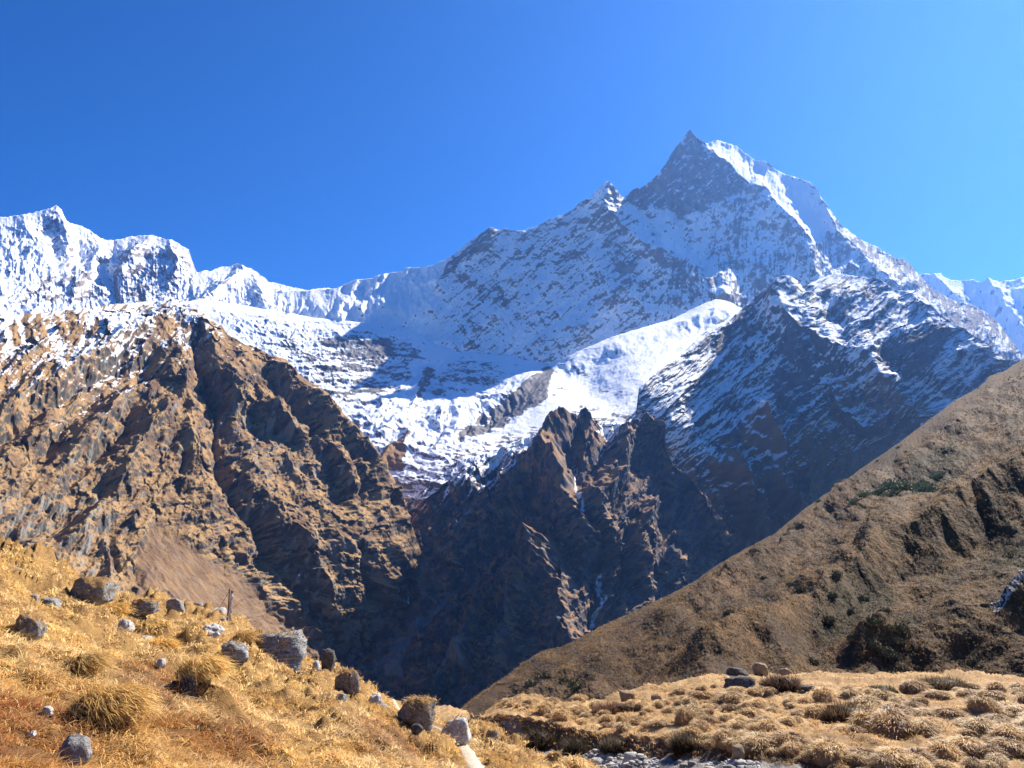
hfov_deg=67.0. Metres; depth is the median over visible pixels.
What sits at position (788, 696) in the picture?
grass tussock
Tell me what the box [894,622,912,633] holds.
hillside bush
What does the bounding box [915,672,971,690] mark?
dwarf shrub
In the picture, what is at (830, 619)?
hillside bush
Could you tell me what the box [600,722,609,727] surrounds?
grass tussock
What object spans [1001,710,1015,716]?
grass tussock
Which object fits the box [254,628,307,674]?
boulder
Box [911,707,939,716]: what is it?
grass tussock
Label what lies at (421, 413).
glacier
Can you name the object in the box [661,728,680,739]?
grass tussock
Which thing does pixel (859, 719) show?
grass tussock
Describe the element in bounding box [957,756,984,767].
grass tussock
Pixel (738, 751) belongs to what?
boulder
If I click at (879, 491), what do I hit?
hillside bush
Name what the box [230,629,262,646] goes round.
grass tuft
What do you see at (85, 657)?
grass tuft
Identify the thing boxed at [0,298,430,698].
brown mountain
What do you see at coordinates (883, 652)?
hillside bush
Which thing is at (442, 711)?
meadow
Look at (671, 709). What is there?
grass tussock
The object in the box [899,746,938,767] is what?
grass tussock
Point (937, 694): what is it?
grass tussock
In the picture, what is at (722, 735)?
grass tussock
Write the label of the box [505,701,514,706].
grass tussock
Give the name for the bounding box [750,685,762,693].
grass tussock
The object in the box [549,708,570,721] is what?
grass tussock
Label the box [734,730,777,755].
grass tussock
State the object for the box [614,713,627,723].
grass tussock
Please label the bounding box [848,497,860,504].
hillside bush
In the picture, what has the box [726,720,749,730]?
grass tussock
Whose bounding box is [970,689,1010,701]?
grass tussock
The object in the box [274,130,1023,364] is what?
pointed snow peak
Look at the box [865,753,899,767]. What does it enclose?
grass tussock
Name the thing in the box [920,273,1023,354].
snow ridge
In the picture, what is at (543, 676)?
hillside bush
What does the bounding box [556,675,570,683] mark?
hillside bush
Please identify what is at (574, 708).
grass tussock
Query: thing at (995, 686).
grass tussock
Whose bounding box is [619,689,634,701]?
boulder
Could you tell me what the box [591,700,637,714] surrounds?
dwarf shrub
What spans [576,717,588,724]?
grass tussock
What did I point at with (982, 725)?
grass tussock
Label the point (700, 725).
grass tussock
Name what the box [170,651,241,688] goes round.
grass tuft
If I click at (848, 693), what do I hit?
grass tussock
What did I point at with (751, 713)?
grass tussock
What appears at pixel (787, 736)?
grass tussock
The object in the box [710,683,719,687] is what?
grass tussock
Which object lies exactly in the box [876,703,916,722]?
grass tussock
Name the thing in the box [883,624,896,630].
hillside bush
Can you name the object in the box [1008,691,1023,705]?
grass tussock
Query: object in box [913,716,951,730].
grass tussock
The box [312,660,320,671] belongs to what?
boulder
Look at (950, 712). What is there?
grass tussock
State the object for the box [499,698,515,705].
grass tussock
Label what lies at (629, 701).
grass tussock
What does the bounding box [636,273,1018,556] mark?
rocky ridge
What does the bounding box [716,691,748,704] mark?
grass tussock
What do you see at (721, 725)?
grass tussock
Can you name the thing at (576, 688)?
hillside bush
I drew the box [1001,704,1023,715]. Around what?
grass tussock
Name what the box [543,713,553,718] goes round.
grass tussock
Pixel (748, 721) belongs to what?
grass tussock
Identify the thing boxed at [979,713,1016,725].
grass tussock
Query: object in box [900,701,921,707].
grass tussock
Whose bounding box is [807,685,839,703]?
grass tussock
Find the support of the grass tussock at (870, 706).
on the meadow
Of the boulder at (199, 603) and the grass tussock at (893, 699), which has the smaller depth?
the boulder at (199, 603)
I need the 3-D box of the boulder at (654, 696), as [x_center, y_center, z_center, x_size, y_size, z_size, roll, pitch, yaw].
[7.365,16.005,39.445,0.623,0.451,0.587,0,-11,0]
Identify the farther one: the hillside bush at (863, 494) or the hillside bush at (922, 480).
the hillside bush at (863, 494)
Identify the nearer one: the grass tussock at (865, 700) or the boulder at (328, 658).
the boulder at (328, 658)
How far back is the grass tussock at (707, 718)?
31.87 m
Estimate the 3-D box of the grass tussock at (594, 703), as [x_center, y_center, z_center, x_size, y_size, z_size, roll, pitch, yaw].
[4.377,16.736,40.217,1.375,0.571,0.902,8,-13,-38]
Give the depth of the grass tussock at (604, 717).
35.30 m
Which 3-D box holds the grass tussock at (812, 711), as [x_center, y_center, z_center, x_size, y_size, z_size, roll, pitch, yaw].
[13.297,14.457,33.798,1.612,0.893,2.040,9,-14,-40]
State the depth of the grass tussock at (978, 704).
35.20 m
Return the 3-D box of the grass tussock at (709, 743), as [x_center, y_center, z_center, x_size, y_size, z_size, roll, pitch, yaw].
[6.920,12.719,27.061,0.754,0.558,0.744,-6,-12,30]
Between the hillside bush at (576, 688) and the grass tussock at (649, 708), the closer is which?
the grass tussock at (649, 708)
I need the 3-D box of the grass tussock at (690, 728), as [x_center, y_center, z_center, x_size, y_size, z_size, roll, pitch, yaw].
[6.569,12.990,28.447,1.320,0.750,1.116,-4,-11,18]
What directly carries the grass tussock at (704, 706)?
on the meadow
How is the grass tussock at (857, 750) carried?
on the meadow
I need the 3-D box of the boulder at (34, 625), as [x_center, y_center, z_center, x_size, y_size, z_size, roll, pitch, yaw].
[-6.479,3.273,10.434,0.440,0.404,0.453,0,-11,0]
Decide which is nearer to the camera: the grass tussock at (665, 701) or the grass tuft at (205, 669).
the grass tuft at (205, 669)
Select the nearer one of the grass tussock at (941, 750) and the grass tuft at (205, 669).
the grass tuft at (205, 669)
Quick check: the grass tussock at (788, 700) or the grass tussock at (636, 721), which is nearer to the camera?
the grass tussock at (636, 721)
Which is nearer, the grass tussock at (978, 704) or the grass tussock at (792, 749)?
the grass tussock at (792, 749)
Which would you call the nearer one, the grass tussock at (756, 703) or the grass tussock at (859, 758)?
the grass tussock at (859, 758)
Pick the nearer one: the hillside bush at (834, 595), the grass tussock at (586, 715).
the grass tussock at (586, 715)
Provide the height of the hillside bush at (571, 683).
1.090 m
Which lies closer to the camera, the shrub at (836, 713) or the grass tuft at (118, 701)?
the grass tuft at (118, 701)
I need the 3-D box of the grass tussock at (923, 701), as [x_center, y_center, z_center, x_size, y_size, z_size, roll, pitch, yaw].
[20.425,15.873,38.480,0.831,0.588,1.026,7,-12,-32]
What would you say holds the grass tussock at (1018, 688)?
on the meadow
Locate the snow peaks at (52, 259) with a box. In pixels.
[0,205,329,316]
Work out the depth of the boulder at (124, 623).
15.08 m
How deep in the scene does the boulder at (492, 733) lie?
22.70 m
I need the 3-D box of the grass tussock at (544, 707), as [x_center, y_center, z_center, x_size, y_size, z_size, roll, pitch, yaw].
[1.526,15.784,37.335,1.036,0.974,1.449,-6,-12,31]
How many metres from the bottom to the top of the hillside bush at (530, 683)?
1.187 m
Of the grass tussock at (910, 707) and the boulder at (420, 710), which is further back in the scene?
the grass tussock at (910, 707)
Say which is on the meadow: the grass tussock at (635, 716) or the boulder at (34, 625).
the grass tussock at (635, 716)
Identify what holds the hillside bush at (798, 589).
on the hillside
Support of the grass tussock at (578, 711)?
on the meadow
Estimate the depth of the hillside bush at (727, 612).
90.21 m
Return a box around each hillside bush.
[523,679,536,688]
[537,671,552,680]
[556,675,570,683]
[565,678,580,687]
[570,682,583,692]
[722,608,733,614]
[794,586,804,592]
[806,657,820,665]
[823,615,837,623]
[828,592,838,598]
[832,570,842,578]
[846,631,856,640]
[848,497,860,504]
[856,490,875,497]
[857,594,869,602]
[865,615,885,626]
[867,639,881,648]
[870,487,887,494]
[875,645,894,657]
[878,607,893,613]
[879,478,896,489]
[882,490,897,497]
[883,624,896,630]
[884,647,899,658]
[888,480,914,491]
[891,637,906,644]
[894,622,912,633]
[912,482,936,491]
[916,478,928,487]
[929,471,946,478]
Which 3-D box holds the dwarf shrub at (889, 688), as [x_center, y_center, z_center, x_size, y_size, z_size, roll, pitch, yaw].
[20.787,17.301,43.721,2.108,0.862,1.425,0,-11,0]
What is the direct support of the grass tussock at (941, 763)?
on the meadow
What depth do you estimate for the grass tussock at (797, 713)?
33.37 m
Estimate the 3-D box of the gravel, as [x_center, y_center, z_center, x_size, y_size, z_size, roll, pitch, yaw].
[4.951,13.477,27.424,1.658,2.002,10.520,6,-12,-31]
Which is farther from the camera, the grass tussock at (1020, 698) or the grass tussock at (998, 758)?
the grass tussock at (1020, 698)
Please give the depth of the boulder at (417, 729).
16.66 m
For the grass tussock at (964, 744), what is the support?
on the meadow
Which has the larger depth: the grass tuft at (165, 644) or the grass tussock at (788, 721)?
the grass tussock at (788, 721)
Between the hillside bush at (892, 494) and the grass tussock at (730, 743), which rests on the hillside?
the hillside bush at (892, 494)
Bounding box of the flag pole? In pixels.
[218,589,233,620]
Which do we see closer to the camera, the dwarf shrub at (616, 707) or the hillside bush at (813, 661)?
the dwarf shrub at (616, 707)
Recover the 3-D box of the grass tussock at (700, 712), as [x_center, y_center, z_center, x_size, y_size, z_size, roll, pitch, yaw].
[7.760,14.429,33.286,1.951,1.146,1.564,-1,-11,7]
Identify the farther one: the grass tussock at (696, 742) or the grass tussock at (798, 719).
the grass tussock at (798, 719)
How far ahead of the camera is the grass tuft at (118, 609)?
16.78 m
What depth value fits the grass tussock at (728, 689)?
39.15 m
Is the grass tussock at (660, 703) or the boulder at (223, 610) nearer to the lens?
the boulder at (223, 610)
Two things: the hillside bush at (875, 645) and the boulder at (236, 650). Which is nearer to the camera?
the boulder at (236, 650)
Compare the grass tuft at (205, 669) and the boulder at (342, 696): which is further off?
the boulder at (342, 696)
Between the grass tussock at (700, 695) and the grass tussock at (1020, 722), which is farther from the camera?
the grass tussock at (700, 695)
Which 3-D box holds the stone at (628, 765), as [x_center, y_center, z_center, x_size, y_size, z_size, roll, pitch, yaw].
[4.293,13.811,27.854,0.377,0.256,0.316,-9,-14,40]
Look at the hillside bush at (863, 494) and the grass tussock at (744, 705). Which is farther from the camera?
the hillside bush at (863, 494)
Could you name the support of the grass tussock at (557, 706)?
on the meadow
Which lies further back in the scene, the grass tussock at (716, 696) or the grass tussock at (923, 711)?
the grass tussock at (716, 696)
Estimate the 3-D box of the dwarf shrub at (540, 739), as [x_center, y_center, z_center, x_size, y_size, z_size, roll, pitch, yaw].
[1.386,15.865,34.249,2.379,1.750,2.281,9,-14,-41]
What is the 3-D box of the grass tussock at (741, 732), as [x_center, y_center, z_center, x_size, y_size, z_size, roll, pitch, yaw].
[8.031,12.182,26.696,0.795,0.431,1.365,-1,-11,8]
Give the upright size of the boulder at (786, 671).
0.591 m
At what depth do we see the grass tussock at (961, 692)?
42.38 m
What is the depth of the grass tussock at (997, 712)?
36.22 m
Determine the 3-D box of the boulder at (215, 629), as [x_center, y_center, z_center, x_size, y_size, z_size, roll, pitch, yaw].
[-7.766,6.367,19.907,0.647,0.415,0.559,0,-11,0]
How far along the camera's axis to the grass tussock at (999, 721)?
32.14 m
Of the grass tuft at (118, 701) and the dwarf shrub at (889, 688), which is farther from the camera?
the dwarf shrub at (889, 688)
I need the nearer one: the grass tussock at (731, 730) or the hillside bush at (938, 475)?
the grass tussock at (731, 730)
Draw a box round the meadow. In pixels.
[435,668,1023,767]
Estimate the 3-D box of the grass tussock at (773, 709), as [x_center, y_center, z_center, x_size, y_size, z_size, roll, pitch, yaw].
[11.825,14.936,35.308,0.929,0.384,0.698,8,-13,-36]
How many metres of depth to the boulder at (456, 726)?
18.34 m
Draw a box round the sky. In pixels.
[0,0,1023,289]
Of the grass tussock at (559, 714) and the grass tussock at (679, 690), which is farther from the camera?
the grass tussock at (679, 690)
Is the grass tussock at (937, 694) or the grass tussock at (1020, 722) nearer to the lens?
the grass tussock at (1020, 722)
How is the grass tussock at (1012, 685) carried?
on the meadow
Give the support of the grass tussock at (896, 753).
on the meadow
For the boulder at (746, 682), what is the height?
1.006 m
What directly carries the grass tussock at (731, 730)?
on the meadow
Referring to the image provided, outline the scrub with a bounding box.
[461,364,1023,709]
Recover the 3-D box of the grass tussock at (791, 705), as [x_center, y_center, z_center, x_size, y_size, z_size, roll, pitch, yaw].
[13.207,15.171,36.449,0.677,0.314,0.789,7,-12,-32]
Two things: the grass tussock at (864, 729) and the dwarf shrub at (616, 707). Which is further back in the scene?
the dwarf shrub at (616, 707)
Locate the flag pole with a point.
(230, 603)
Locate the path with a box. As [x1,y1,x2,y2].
[391,699,484,767]
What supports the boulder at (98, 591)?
on the grass hill
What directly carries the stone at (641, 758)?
on the meadow
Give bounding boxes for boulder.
[14,611,47,639]
[26,730,36,737]
[30,594,39,601]
[40,597,61,607]
[41,706,53,715]
[55,734,91,767]
[70,575,117,605]
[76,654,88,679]
[117,619,134,632]
[131,598,159,616]
[156,658,165,667]
[166,598,184,613]
[177,674,200,699]
[194,602,202,606]
[201,623,224,637]
[213,607,226,613]
[218,639,248,665]
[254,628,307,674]
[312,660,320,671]
[321,648,336,671]
[334,667,360,696]
[336,693,346,701]
[368,693,382,703]
[397,693,440,732]
[411,723,422,734]
[441,714,471,745]
[485,728,498,740]
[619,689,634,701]
[650,693,661,699]
[724,675,755,691]
[726,667,748,675]
[732,744,744,759]
[752,662,768,676]
[778,668,792,674]
[800,685,814,691]
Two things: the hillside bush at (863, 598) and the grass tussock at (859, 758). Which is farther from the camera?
the hillside bush at (863, 598)
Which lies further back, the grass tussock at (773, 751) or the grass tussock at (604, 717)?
the grass tussock at (604, 717)
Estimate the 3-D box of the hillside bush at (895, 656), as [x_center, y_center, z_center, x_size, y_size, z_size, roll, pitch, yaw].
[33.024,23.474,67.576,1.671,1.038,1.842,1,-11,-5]
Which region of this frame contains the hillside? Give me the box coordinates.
[467,358,1023,715]
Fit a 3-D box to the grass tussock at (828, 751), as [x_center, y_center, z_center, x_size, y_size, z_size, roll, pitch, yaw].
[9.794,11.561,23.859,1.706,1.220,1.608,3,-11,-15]
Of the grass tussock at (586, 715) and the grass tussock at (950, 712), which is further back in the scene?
the grass tussock at (586, 715)
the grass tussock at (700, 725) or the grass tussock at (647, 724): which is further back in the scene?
the grass tussock at (647, 724)
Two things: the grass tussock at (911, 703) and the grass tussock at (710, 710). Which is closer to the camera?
the grass tussock at (710, 710)
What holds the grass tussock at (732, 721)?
on the meadow
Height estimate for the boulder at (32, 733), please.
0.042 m
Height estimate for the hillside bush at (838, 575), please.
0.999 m
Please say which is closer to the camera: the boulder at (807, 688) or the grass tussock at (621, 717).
the grass tussock at (621, 717)
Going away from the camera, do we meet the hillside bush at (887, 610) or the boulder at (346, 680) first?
the boulder at (346, 680)
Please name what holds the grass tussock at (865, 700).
on the meadow
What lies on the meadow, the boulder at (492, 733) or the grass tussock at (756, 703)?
the grass tussock at (756, 703)
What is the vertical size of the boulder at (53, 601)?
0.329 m
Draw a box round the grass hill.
[0,534,596,767]
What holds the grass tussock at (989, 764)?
on the meadow
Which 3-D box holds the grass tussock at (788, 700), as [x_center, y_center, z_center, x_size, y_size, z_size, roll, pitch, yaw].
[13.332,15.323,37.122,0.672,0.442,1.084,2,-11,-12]
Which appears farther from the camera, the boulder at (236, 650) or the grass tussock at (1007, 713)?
the grass tussock at (1007, 713)
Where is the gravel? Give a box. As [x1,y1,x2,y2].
[581,753,759,767]
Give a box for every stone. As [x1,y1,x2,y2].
[591,757,603,765]
[623,752,636,762]
[625,763,634,767]
[638,756,647,760]
[679,763,687,767]
[688,761,696,766]
[723,764,732,767]
[737,759,745,764]
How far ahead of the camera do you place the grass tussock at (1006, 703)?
38.43 m
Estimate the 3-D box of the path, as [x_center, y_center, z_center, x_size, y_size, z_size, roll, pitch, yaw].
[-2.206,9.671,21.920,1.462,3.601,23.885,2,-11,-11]
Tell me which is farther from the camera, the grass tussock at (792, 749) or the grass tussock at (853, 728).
the grass tussock at (853, 728)
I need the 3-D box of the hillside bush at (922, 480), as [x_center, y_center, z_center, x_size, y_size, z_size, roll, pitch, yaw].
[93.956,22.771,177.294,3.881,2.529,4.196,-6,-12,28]
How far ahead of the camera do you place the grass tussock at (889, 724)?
28.27 m
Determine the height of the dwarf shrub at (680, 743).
1.510 m
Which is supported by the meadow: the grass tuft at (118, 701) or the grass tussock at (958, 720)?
the grass tussock at (958, 720)
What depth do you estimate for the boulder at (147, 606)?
20.29 m
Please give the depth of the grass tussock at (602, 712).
36.63 m
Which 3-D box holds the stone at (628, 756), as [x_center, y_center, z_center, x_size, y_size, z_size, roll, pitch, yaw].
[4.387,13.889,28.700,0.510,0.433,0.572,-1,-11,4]
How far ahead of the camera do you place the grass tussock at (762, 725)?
28.55 m
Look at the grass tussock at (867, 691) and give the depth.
42.66 m
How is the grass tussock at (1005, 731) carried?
on the meadow
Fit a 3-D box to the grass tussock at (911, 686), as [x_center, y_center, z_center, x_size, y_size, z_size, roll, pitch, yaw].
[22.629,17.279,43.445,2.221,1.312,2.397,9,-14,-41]
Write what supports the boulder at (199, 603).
on the grass hill
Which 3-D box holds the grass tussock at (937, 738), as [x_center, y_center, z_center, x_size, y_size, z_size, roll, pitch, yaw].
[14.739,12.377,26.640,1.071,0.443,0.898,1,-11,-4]
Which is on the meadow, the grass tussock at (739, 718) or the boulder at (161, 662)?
the grass tussock at (739, 718)
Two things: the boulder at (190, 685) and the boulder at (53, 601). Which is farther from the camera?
the boulder at (53, 601)
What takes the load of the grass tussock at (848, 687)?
on the meadow
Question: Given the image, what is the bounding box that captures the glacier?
[185,298,741,508]
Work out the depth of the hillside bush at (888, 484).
200.91 m
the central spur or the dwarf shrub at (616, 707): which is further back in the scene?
the central spur
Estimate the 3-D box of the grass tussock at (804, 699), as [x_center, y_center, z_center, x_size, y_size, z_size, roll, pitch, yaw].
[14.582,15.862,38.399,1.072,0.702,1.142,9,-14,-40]
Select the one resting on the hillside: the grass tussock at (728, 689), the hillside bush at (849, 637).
the hillside bush at (849, 637)
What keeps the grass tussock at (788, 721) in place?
on the meadow
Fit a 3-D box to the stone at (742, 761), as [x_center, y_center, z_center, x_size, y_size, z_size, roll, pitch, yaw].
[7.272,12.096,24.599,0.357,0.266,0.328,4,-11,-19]
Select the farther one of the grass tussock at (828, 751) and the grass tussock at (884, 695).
the grass tussock at (884, 695)
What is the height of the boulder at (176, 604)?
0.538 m
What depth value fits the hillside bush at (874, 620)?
69.92 m
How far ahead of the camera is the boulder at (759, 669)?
55.44 m
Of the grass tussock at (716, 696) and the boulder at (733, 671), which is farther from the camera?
the boulder at (733, 671)
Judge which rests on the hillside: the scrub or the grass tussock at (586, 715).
the scrub
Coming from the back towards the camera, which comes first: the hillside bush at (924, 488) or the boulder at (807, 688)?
the hillside bush at (924, 488)
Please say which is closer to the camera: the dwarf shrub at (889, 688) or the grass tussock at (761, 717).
the grass tussock at (761, 717)
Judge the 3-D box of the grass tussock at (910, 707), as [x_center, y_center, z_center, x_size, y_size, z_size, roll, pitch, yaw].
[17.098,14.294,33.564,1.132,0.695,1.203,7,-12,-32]
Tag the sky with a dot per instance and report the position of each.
(301, 144)
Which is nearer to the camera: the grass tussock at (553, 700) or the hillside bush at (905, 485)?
the grass tussock at (553, 700)
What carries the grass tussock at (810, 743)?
on the meadow
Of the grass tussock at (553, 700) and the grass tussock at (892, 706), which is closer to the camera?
the grass tussock at (892, 706)
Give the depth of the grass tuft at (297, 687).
15.98 m
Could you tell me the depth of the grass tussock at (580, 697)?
41.52 m
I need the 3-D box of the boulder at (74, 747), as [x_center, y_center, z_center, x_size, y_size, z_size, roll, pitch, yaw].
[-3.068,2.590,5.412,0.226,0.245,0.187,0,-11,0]
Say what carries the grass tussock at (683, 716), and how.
on the meadow
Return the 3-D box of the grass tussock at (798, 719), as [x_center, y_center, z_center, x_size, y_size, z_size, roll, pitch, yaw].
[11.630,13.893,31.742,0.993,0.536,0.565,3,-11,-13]
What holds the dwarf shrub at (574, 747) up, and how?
on the meadow
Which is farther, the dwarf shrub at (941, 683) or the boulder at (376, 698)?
the dwarf shrub at (941, 683)
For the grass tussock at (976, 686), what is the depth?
46.47 m
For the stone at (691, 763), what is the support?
on the meadow
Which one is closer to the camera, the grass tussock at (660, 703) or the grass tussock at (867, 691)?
the grass tussock at (660, 703)
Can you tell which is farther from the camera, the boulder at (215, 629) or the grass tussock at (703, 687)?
the grass tussock at (703, 687)
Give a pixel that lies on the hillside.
(596, 687)
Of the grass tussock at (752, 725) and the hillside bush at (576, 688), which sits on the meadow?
the grass tussock at (752, 725)
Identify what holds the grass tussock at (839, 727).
on the meadow
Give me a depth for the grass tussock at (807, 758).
23.98 m
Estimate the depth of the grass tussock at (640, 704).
37.54 m
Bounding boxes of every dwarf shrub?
[519,722,560,751]
[558,730,597,756]
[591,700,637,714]
[596,733,627,753]
[661,726,708,756]
[756,670,804,691]
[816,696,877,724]
[864,683,897,692]
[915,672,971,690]
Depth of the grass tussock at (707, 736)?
27.70 m
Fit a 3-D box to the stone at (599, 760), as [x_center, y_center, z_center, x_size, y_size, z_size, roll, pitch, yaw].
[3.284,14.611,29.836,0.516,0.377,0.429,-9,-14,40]
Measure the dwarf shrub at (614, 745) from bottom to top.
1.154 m
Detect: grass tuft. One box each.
[56,648,120,682]
[57,678,173,726]
[99,601,140,618]
[146,636,185,651]
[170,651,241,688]
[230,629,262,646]
[281,680,305,694]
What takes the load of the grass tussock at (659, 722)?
on the meadow
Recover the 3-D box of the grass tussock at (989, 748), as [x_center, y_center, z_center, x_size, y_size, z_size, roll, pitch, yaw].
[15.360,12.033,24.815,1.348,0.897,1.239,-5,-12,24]
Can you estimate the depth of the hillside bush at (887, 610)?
79.86 m
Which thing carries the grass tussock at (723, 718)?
on the meadow
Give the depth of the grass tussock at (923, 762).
22.41 m
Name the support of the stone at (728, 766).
on the meadow
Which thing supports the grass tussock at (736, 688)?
on the meadow
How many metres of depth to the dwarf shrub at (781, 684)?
43.42 m
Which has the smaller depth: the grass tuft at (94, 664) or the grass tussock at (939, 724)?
the grass tuft at (94, 664)
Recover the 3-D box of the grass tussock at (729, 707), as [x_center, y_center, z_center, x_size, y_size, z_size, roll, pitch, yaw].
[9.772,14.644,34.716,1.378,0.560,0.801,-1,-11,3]
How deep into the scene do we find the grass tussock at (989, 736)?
28.62 m
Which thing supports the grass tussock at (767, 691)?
on the meadow
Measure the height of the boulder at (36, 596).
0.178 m
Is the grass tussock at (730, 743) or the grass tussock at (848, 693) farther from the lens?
the grass tussock at (848, 693)
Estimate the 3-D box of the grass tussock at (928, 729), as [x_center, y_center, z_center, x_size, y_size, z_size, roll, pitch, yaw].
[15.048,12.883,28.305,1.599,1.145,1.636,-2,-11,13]
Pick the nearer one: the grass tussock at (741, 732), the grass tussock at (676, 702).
the grass tussock at (741, 732)
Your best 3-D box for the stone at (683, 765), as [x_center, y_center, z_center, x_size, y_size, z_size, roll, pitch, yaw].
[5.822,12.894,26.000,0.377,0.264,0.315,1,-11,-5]
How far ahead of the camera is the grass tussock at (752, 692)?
40.41 m
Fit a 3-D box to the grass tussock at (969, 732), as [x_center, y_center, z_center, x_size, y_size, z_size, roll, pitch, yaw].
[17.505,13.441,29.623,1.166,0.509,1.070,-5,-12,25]
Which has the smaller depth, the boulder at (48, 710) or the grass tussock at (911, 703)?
the boulder at (48, 710)
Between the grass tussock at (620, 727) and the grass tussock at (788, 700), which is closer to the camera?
the grass tussock at (620, 727)
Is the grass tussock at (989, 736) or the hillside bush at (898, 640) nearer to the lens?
the grass tussock at (989, 736)
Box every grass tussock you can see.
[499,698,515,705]
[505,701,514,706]
[534,701,553,714]
[542,697,560,706]
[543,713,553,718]
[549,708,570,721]
[551,704,569,713]
[567,703,590,713]
[570,693,587,701]
[575,709,585,717]
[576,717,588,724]
[579,712,592,718]
[586,700,602,708]
[598,710,610,715]
[600,714,613,721]
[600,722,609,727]
[612,722,632,733]
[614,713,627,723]
[626,699,637,704]
[626,718,642,725]
[629,715,640,719]
[632,700,649,710]
[640,722,654,727]
[642,705,654,711]
[652,718,668,727]
[654,699,665,707]
[661,705,677,713]
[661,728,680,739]
[662,699,671,703]
[671,687,687,694]
[671,703,698,726]
[672,704,707,718]
[673,699,682,705]
[676,726,703,736]
[679,695,698,706]
[688,720,713,732]
[689,690,715,700]
[690,738,704,748]
[699,714,718,722]
[700,684,706,690]
[700,732,713,739]
[701,703,714,708]
[701,738,715,749]
[705,708,715,714]
[709,691,721,699]
[709,729,734,749]
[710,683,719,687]
[715,723,727,728]
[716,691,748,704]
[716,715,730,722]
[717,688,738,696]
[718,703,737,711]
[722,737,741,752]
[723,719,747,727]
[725,728,738,737]
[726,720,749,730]
[727,686,745,691]
[732,716,746,722]
[734,729,751,738]
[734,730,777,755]
[736,706,768,719]
[738,702,751,711]
[744,687,761,696]
[745,719,757,723]
[746,722,758,731]
[747,698,767,710]
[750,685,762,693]
[751,715,777,723]
[754,718,783,732]
[760,687,775,695]
[764,707,779,712]
[764,747,784,756]
[767,729,812,751]
[779,716,796,725]
[779,740,804,757]
[781,695,796,700]
[782,698,795,705]
[785,702,797,707]
[789,710,802,716]
[792,716,804,723]
[795,703,826,717]
[796,696,816,704]
[799,751,812,762]
[801,736,851,766]
[802,737,822,750]
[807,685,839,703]
[830,724,850,734]
[837,688,867,698]
[839,685,853,691]
[843,694,885,710]
[844,746,882,759]
[844,751,868,766]
[845,709,877,734]
[845,724,862,733]
[856,726,873,734]
[857,704,879,714]
[860,706,921,739]
[861,687,874,693]
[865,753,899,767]
[869,688,896,700]
[870,746,918,767]
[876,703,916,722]
[886,697,901,704]
[892,679,933,693]
[898,705,915,715]
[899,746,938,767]
[899,753,934,767]
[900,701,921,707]
[908,719,944,739]
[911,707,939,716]
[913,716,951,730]
[915,697,929,704]
[919,690,956,699]
[919,740,968,760]
[924,705,969,718]
[927,736,953,745]
[929,759,960,767]
[941,734,986,757]
[948,717,972,727]
[951,687,979,698]
[954,727,982,737]
[955,716,997,734]
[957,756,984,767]
[958,693,1003,716]
[964,682,983,689]
[969,743,1010,760]
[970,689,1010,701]
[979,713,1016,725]
[979,759,1000,767]
[980,734,999,743]
[983,681,1010,695]
[984,736,1023,758]
[984,752,1012,767]
[986,722,1023,741]
[989,701,1003,714]
[989,719,1008,728]
[998,700,1020,710]
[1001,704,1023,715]
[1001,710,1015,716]
[1005,682,1023,688]
[1007,687,1023,693]
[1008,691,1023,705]
[1009,717,1023,728]
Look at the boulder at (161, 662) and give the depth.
12.59 m
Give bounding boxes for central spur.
[344,406,732,708]
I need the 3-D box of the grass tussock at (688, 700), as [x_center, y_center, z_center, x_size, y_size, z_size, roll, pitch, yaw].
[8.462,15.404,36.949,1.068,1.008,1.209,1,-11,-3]
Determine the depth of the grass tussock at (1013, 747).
25.28 m

